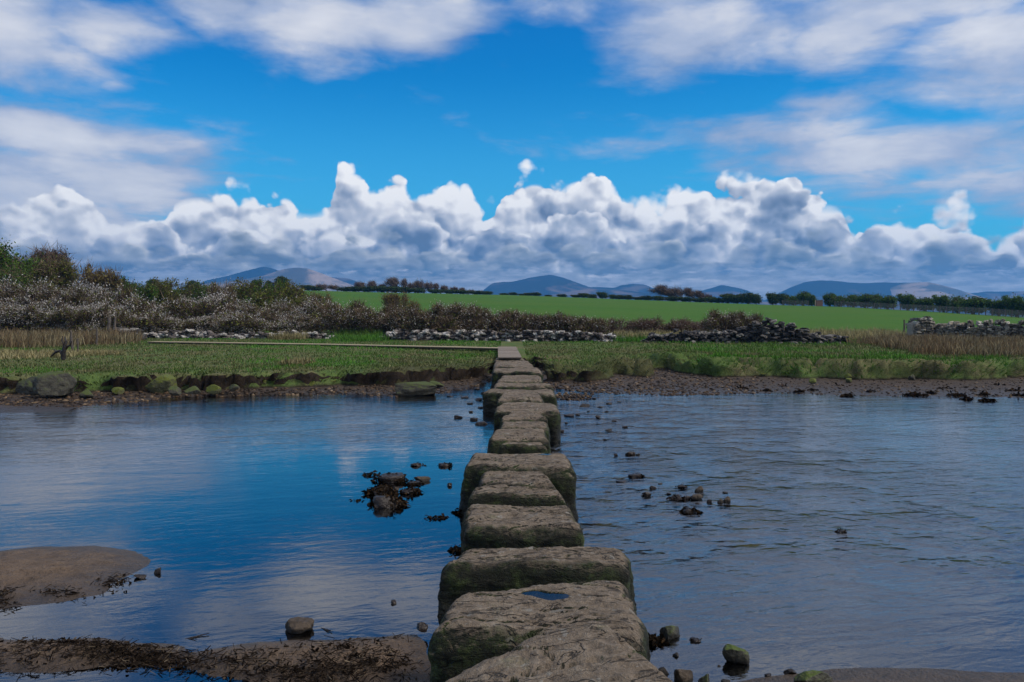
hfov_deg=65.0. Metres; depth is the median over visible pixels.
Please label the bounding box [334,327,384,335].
straw grass
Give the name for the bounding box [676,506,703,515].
weedy rock
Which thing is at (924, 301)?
hawthorn
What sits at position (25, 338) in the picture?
dry reeds
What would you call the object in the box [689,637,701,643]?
weedy rock
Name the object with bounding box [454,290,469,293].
hedge bush
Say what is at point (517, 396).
stepping stone
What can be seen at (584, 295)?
hedge bush
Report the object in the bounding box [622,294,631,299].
hedge bush
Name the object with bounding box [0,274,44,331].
blackthorn bush
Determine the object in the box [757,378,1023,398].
shingle
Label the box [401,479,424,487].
weedy rock
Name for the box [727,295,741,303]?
hawthorn
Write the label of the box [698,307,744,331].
blackthorn bush
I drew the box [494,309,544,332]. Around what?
blackthorn bush
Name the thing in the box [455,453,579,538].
stepping stone
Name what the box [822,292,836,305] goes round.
hawthorn
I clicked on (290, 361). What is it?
straw grass
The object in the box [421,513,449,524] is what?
seaweed
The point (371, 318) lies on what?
blackthorn bush
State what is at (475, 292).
hedge bush
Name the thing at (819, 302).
brick pillar
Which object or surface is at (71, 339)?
fence post
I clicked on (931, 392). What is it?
weed clump
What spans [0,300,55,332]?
blackthorn bush
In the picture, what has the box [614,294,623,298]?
hedge bush
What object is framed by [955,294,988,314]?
hawthorn
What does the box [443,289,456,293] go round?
hedge bush
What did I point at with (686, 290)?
bare tree
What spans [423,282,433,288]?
bare tree
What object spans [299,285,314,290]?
hedge bush
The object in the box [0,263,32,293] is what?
tree
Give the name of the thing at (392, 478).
weedy rock
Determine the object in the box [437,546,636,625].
stepping stone
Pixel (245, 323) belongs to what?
blackthorn bush
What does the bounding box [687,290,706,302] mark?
bare tree
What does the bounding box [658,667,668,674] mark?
rock
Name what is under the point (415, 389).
boulder
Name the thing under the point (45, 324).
blackthorn bush
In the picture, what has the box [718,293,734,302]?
hawthorn
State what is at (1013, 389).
weed clump
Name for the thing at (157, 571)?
rock
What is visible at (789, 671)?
rock
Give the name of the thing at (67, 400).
shingle
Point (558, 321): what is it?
blackthorn bush
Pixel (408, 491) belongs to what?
weedy rock
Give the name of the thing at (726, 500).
rock
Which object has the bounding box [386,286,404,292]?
hedge bush
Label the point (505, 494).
stepping stone
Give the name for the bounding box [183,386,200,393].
rock
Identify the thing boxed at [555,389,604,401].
shingle
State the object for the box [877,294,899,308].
hawthorn
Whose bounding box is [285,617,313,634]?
rock
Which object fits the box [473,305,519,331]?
blackthorn bush
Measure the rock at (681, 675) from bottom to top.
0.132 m
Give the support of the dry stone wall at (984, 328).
on the turf ground at (222, 380)
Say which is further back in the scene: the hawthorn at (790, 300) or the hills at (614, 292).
the hills at (614, 292)
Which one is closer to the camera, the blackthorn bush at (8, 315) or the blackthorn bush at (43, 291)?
the blackthorn bush at (8, 315)
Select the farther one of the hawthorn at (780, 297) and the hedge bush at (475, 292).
the hedge bush at (475, 292)
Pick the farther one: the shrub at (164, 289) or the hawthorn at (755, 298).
the hawthorn at (755, 298)
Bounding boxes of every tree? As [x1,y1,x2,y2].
[0,237,49,288]
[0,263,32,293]
[4,242,81,288]
[29,253,83,291]
[41,275,62,294]
[315,283,327,290]
[326,283,339,290]
[354,281,365,286]
[366,280,377,291]
[382,276,401,292]
[400,276,407,286]
[407,282,414,292]
[413,278,424,287]
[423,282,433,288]
[431,283,440,288]
[440,283,448,293]
[647,284,671,296]
[665,284,682,296]
[677,287,694,297]
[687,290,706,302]
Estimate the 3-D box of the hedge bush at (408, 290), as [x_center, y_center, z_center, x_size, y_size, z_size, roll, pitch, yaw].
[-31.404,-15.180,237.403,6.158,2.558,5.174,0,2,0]
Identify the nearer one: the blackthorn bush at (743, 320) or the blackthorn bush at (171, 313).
the blackthorn bush at (743, 320)
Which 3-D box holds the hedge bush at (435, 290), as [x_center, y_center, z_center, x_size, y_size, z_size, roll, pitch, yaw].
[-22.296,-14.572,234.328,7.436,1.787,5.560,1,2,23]
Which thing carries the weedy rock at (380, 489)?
in the river water
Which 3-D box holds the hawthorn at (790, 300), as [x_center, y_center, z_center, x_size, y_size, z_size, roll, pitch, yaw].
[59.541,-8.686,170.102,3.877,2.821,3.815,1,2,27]
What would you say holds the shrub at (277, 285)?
on the field ground at (824, 317)
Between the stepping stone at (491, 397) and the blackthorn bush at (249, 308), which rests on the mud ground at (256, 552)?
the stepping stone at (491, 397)
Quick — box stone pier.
[905,316,934,336]
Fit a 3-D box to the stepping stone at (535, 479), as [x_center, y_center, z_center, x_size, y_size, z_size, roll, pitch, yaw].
[0.057,1.776,8.277,0.879,0.855,1.159,0,2,0]
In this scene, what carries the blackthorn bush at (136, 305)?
on the turf ground at (222, 380)
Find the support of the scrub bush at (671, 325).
on the turf ground at (222, 380)
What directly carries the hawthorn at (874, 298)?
on the field ground at (824, 317)
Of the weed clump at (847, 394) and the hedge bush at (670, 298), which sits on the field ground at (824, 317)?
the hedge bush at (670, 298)
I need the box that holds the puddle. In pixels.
[522,590,568,599]
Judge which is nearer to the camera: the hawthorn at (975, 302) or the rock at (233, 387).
the rock at (233, 387)
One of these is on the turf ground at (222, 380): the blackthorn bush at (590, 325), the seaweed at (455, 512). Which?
the blackthorn bush at (590, 325)
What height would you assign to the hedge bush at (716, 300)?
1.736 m
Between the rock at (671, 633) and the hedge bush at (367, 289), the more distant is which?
the hedge bush at (367, 289)
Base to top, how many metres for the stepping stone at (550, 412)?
0.891 m
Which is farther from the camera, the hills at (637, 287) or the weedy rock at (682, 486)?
the hills at (637, 287)
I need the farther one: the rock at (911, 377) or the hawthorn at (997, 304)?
the hawthorn at (997, 304)
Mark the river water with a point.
(871, 427)
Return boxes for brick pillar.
[816,300,822,305]
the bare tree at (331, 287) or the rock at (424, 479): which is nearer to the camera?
the rock at (424, 479)
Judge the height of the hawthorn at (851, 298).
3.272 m
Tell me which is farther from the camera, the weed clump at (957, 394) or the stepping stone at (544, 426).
the weed clump at (957, 394)
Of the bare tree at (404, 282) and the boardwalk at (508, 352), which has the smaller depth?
the boardwalk at (508, 352)
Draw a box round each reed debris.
[0,572,429,681]
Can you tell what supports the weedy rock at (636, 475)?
on the river water
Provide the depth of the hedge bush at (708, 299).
191.72 m
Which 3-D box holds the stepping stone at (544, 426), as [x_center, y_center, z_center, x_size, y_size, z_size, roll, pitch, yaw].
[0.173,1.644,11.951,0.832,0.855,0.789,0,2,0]
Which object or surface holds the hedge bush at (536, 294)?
on the field ground at (824, 317)
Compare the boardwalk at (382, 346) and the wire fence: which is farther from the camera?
the wire fence
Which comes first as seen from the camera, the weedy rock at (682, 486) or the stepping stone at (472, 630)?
the stepping stone at (472, 630)
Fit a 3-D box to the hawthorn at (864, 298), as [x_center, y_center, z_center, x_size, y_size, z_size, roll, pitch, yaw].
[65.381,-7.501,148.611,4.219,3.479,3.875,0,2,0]
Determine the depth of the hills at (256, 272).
4167.91 m
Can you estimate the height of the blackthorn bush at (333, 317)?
3.004 m
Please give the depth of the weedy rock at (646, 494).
9.37 m
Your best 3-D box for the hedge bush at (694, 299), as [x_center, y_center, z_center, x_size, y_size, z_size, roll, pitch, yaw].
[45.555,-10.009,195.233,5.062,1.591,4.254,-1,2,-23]
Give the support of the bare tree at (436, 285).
on the field ground at (824, 317)
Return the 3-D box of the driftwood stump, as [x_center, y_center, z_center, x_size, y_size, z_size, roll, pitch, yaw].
[-15.181,0.306,27.084,0.723,0.948,0.161,0,2,0]
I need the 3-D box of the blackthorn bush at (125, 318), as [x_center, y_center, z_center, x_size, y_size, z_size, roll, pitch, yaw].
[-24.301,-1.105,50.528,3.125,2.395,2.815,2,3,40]
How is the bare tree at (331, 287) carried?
on the field ground at (824, 317)
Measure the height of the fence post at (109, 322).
1.421 m
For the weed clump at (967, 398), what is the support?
on the mud ground at (256, 552)
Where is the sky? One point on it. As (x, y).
(761, 147)
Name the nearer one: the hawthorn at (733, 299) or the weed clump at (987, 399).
the weed clump at (987, 399)
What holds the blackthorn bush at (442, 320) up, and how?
on the turf ground at (222, 380)
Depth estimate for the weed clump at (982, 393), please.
20.63 m
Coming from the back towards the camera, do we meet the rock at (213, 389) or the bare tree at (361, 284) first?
the bare tree at (361, 284)
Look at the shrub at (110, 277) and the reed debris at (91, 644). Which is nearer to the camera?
the reed debris at (91, 644)
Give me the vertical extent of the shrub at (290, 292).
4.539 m
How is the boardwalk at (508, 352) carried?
on the turf ground at (222, 380)
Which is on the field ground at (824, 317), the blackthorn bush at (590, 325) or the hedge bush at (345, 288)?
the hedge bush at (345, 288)
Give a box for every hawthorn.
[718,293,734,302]
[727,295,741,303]
[737,291,754,303]
[750,292,762,303]
[765,292,779,304]
[775,293,788,304]
[784,295,798,305]
[795,290,811,305]
[805,294,816,305]
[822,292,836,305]
[828,295,846,306]
[841,293,858,306]
[854,293,871,307]
[867,292,882,308]
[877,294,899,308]
[896,291,917,309]
[911,296,935,310]
[931,292,954,312]
[948,295,964,312]
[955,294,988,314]
[983,297,1006,315]
[1001,292,1023,316]
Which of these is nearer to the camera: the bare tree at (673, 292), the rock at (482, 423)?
the rock at (482, 423)
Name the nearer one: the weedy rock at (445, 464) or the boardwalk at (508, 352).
the weedy rock at (445, 464)
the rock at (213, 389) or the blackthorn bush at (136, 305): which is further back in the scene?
the blackthorn bush at (136, 305)
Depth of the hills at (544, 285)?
3835.56 m
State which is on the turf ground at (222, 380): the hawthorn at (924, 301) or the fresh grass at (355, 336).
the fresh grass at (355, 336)
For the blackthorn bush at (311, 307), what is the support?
on the turf ground at (222, 380)
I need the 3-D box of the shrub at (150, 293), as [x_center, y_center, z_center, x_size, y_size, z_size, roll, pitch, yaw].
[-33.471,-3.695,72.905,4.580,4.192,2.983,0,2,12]
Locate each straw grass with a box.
[0,347,122,359]
[268,329,312,339]
[278,356,315,365]
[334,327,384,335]
[607,327,721,337]
[795,326,906,338]
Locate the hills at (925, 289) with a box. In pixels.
[890,282,980,299]
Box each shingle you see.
[0,385,337,407]
[327,368,758,396]
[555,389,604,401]
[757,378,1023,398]
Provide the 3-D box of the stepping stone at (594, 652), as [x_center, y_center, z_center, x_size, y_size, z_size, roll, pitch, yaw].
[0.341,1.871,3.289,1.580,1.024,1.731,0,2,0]
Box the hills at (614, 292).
[551,289,666,299]
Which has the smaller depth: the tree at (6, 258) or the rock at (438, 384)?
the rock at (438, 384)
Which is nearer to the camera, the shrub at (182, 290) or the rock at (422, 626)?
the rock at (422, 626)
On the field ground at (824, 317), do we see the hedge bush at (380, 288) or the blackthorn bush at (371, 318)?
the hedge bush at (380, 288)
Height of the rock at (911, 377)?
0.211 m
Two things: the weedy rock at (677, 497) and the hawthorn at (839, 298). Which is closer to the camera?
the weedy rock at (677, 497)
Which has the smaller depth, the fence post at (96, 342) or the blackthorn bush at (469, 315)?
the fence post at (96, 342)
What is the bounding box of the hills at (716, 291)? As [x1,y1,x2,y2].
[688,285,763,300]
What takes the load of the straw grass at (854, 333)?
on the turf ground at (222, 380)
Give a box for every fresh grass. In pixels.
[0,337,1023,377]
[325,331,390,341]
[612,331,661,342]
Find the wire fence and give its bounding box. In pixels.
[782,300,1022,317]
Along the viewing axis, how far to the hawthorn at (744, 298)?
182.65 m
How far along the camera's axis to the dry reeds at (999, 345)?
33.84 m
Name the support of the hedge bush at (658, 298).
on the field ground at (824, 317)
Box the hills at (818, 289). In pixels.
[762,280,903,301]
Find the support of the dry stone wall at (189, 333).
on the turf ground at (222, 380)
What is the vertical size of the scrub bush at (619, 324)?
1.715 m
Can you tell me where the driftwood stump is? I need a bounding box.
[50,336,71,359]
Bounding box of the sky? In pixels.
[0,0,1023,299]
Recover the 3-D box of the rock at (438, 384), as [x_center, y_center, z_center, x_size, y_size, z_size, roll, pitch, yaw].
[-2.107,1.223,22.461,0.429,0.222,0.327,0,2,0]
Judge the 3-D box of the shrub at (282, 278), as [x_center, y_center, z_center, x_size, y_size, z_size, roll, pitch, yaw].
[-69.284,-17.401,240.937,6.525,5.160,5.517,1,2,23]
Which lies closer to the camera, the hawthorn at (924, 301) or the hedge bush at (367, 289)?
the hawthorn at (924, 301)
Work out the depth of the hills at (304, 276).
3752.92 m
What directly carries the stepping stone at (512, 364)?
on the mud ground at (256, 552)
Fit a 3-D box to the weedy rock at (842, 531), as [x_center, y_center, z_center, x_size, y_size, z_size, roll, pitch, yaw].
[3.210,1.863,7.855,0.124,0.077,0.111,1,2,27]
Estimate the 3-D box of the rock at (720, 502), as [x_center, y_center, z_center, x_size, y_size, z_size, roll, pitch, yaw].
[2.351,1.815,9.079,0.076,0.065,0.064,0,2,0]
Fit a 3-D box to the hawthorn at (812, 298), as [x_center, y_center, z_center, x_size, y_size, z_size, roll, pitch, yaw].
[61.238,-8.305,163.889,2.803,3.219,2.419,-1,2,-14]
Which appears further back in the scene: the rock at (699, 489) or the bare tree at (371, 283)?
the bare tree at (371, 283)
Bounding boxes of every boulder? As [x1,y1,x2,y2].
[15,376,36,394]
[32,371,76,395]
[145,374,176,393]
[395,381,436,396]
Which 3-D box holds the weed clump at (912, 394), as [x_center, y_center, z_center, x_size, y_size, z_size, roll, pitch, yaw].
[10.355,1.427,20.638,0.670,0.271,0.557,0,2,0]
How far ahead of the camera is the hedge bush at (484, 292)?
232.32 m
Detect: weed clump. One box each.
[840,392,855,396]
[902,391,928,396]
[926,390,937,394]
[946,390,966,396]
[959,396,973,401]
[976,390,990,395]
[977,398,996,404]
[1004,387,1023,390]
[1010,391,1023,396]
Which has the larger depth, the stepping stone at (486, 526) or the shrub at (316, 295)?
the shrub at (316, 295)
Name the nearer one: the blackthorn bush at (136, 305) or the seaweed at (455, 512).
the seaweed at (455, 512)
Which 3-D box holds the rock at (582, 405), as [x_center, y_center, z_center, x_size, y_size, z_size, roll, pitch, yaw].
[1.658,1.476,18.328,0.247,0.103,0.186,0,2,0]
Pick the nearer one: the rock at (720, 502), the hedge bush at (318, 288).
the rock at (720, 502)
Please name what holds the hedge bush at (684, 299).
on the field ground at (824, 317)
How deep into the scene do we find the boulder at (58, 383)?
19.36 m
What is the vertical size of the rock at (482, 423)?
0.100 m
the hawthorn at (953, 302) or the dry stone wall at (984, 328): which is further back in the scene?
the hawthorn at (953, 302)
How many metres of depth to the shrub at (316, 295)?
61.69 m
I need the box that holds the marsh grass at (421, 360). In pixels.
[0,334,1023,389]
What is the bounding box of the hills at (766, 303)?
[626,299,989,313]
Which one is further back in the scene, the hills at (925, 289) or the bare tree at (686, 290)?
the hills at (925, 289)
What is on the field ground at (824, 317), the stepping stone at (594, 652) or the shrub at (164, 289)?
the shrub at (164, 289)
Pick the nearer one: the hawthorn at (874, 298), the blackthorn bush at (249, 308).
the blackthorn bush at (249, 308)
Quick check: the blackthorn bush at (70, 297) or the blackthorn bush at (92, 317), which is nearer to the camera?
the blackthorn bush at (92, 317)
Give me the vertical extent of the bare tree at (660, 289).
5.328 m
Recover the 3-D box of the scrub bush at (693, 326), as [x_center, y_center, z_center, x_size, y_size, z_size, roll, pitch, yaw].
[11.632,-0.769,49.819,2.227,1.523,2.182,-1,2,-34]
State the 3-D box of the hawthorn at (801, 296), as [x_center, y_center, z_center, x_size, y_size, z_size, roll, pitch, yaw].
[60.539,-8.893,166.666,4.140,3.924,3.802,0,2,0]
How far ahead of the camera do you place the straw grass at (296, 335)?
46.22 m
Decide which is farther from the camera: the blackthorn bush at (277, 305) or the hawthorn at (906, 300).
the hawthorn at (906, 300)
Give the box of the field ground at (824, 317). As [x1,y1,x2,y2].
[174,290,1023,333]
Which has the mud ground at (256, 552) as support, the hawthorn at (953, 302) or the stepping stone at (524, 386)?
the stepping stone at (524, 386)
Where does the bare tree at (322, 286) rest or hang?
on the field ground at (824, 317)
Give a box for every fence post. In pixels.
[69,330,73,350]
[95,327,97,344]
[107,317,110,332]
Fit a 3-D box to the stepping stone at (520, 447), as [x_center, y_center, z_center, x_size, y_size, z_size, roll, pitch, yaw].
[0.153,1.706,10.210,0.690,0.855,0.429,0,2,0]
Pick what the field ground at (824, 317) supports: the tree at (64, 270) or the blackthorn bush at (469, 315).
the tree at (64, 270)
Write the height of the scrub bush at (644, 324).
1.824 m
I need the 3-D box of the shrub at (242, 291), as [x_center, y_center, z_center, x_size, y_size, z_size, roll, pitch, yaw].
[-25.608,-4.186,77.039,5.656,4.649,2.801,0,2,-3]
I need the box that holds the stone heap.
[113,327,146,338]
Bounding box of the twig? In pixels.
[185,633,208,639]
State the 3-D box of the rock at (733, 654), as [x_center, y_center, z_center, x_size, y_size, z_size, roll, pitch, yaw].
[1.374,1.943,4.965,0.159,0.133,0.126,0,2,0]
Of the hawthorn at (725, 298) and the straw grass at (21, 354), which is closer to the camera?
the straw grass at (21, 354)
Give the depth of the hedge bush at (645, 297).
209.41 m
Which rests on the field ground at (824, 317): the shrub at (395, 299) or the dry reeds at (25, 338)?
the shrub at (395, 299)
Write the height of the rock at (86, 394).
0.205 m
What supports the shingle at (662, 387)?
on the mud ground at (256, 552)
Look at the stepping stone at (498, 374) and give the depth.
22.21 m
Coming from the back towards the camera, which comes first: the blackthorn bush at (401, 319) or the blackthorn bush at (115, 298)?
the blackthorn bush at (115, 298)
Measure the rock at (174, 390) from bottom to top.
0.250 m
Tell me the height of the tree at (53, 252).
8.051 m
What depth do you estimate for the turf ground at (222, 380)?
24.84 m
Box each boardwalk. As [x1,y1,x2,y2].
[148,341,497,350]
[498,347,521,358]
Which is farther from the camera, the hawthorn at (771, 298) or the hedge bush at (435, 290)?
the hedge bush at (435, 290)
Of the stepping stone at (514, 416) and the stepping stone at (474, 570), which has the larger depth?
the stepping stone at (514, 416)
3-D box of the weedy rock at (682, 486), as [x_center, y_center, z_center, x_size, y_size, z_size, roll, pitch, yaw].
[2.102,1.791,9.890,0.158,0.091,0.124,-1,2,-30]
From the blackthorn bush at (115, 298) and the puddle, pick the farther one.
the blackthorn bush at (115, 298)
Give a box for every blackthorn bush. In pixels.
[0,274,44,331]
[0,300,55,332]
[2,276,75,309]
[10,308,67,330]
[16,303,83,332]
[37,280,109,312]
[47,301,113,332]
[73,281,140,322]
[100,305,143,331]
[103,292,174,318]
[131,297,194,329]
[132,309,187,333]
[156,291,237,333]
[169,315,220,333]
[206,278,240,332]
[209,310,273,334]
[213,298,283,333]
[257,297,313,332]
[270,311,324,332]
[278,296,333,333]
[307,297,369,334]
[350,302,400,333]
[377,302,436,332]
[418,298,468,332]
[445,302,496,331]
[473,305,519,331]
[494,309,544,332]
[525,310,579,331]
[563,314,616,333]
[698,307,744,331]
[732,309,763,327]
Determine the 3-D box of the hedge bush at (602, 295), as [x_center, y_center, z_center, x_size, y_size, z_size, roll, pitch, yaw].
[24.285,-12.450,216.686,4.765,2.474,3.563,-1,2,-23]
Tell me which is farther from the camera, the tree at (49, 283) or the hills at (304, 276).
the hills at (304, 276)
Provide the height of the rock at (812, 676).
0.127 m
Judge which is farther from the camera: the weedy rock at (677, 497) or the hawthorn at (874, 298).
the hawthorn at (874, 298)
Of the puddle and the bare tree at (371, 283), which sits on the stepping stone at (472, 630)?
the puddle
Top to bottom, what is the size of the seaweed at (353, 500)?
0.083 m
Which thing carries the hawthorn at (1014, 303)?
on the field ground at (824, 317)
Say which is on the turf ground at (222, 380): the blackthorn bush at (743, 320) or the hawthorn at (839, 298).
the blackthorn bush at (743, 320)
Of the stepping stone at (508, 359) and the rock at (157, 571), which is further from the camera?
the stepping stone at (508, 359)
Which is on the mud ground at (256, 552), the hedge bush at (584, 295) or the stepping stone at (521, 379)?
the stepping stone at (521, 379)
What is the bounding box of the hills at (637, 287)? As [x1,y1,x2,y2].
[592,284,674,296]
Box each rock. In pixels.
[79,390,93,397]
[111,387,124,394]
[134,574,146,579]
[154,567,160,575]
[169,386,181,395]
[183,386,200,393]
[206,384,220,394]
[229,384,239,391]
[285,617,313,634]
[360,482,400,501]
[366,492,410,513]
[370,472,408,484]
[399,485,424,497]
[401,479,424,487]
[410,462,426,467]
[414,476,430,482]
[417,622,427,631]
[429,381,443,387]
[436,462,451,470]
[475,421,487,425]
[579,403,589,407]
[625,451,635,455]
[628,473,646,481]
[642,492,652,497]
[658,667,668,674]
[660,625,680,642]
[666,494,684,502]
[674,669,692,681]
[675,484,687,487]
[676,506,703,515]
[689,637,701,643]
[690,494,702,500]
[695,486,703,493]
[698,674,709,681]
[717,499,723,504]
[722,644,749,665]
[723,496,730,504]
[783,668,796,673]
[794,670,832,681]
[809,378,815,383]
[834,528,846,534]
[908,375,914,379]
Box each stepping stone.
[427,580,650,681]
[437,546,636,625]
[446,623,672,681]
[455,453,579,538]
[460,504,584,553]
[467,484,565,508]
[478,470,556,489]
[482,388,557,427]
[487,427,550,453]
[490,367,542,388]
[491,361,533,383]
[493,382,553,390]
[493,402,561,451]
[494,358,524,361]
[497,375,542,382]
[497,391,543,406]
[499,411,547,428]
[499,442,547,453]
[500,421,549,442]
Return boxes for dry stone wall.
[143,329,334,338]
[379,328,624,341]
[640,317,849,343]
[933,319,1023,337]
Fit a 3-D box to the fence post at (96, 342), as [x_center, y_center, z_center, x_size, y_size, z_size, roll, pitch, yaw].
[-19.657,-0.140,38.027,0.162,1.016,0.138,0,2,0]
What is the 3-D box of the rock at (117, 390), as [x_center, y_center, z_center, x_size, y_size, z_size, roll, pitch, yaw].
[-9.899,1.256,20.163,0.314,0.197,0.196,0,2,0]
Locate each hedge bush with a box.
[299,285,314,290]
[311,287,323,290]
[335,286,352,291]
[347,286,361,291]
[356,286,376,291]
[373,285,388,292]
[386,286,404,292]
[400,286,412,292]
[410,287,426,292]
[426,289,443,292]
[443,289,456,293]
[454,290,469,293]
[467,290,482,293]
[482,290,493,294]
[531,291,540,295]
[578,293,589,297]
[596,291,608,298]
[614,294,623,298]
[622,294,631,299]
[639,295,652,299]
[651,295,665,300]
[663,295,679,300]
[677,296,692,301]
[690,297,705,301]
[703,296,717,302]
[711,297,722,302]
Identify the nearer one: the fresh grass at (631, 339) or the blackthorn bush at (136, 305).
the fresh grass at (631, 339)
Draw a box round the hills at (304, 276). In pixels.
[201,268,370,291]
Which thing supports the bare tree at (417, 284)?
on the field ground at (824, 317)
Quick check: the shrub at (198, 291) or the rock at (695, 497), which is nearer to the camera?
the rock at (695, 497)
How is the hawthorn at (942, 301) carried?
on the field ground at (824, 317)
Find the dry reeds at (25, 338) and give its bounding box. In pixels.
[0,325,151,348]
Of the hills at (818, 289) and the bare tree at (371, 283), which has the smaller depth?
the bare tree at (371, 283)
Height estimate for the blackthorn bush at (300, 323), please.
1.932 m
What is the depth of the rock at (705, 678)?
4.64 m
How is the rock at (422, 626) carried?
on the mud ground at (256, 552)
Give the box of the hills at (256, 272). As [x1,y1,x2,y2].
[200,267,376,291]
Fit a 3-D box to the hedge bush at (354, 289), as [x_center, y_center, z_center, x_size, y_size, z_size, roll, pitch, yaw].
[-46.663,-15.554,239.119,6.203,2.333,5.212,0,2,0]
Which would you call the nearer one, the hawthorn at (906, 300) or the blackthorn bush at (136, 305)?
the blackthorn bush at (136, 305)
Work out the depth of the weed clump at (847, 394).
20.44 m
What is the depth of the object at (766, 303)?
3198.31 m
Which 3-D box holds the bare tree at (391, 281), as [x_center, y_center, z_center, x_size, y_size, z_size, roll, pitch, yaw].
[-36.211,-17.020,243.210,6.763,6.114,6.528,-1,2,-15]
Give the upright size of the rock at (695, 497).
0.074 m
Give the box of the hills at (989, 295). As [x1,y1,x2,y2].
[970,291,1023,300]
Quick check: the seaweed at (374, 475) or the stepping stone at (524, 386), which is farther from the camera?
the stepping stone at (524, 386)
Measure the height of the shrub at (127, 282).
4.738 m
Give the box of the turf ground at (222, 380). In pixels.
[0,338,1023,393]
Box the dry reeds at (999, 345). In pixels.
[846,330,1023,356]
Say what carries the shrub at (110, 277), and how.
on the field ground at (824, 317)
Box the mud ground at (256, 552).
[0,368,1023,681]
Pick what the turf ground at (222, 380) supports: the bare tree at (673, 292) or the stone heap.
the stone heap
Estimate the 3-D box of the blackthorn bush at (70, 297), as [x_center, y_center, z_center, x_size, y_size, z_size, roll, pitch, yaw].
[-29.681,-1.997,54.526,5.606,4.324,3.307,0,2,11]
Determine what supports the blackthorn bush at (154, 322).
on the turf ground at (222, 380)
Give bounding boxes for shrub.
[74,259,134,304]
[114,274,142,310]
[131,278,162,303]
[140,275,179,305]
[162,277,208,301]
[187,280,221,311]
[231,277,261,305]
[240,276,296,304]
[250,287,310,310]
[267,279,308,302]
[272,276,290,286]
[305,289,342,313]
[378,289,421,319]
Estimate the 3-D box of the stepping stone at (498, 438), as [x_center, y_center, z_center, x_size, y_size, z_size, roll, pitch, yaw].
[0.111,1.673,11.041,0.925,0.862,1.025,0,2,0]
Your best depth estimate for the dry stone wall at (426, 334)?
43.58 m
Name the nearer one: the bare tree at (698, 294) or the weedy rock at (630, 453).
the weedy rock at (630, 453)
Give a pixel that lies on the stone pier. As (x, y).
(923, 325)
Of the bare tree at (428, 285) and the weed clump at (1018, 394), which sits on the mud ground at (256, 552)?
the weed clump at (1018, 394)
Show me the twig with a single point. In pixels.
(193, 637)
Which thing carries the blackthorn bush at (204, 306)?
on the turf ground at (222, 380)
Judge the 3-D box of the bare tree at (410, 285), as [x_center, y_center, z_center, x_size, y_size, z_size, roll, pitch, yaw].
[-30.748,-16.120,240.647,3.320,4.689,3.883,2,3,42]
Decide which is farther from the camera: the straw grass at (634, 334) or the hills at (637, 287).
the hills at (637, 287)
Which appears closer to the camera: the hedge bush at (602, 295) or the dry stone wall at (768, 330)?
the dry stone wall at (768, 330)
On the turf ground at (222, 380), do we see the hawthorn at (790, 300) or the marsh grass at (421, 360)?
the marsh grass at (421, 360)
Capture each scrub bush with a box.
[606,315,639,332]
[627,314,667,333]
[656,316,692,333]
[684,319,705,330]
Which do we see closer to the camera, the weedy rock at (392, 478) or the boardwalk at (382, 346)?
the weedy rock at (392, 478)
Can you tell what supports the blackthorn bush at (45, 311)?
on the turf ground at (222, 380)
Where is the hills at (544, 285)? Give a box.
[483,275,595,295]
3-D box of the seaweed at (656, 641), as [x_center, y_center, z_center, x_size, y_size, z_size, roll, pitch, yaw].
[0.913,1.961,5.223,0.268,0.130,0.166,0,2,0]
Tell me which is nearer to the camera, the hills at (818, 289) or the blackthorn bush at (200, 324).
the blackthorn bush at (200, 324)
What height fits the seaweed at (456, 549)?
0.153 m
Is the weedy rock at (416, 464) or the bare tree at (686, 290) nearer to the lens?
the weedy rock at (416, 464)
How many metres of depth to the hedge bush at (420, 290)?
234.90 m
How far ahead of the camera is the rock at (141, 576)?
6.49 m
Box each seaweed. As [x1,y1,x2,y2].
[347,499,363,505]
[360,470,380,479]
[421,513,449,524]
[446,545,460,556]
[450,508,461,518]
[648,632,672,650]
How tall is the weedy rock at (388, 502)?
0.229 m
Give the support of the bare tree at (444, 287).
on the field ground at (824, 317)
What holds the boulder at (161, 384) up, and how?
on the turf ground at (222, 380)
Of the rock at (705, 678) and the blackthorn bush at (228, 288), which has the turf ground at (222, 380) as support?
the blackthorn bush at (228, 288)
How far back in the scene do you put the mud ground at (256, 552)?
8.11 m
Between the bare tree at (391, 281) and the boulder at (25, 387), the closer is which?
the boulder at (25, 387)

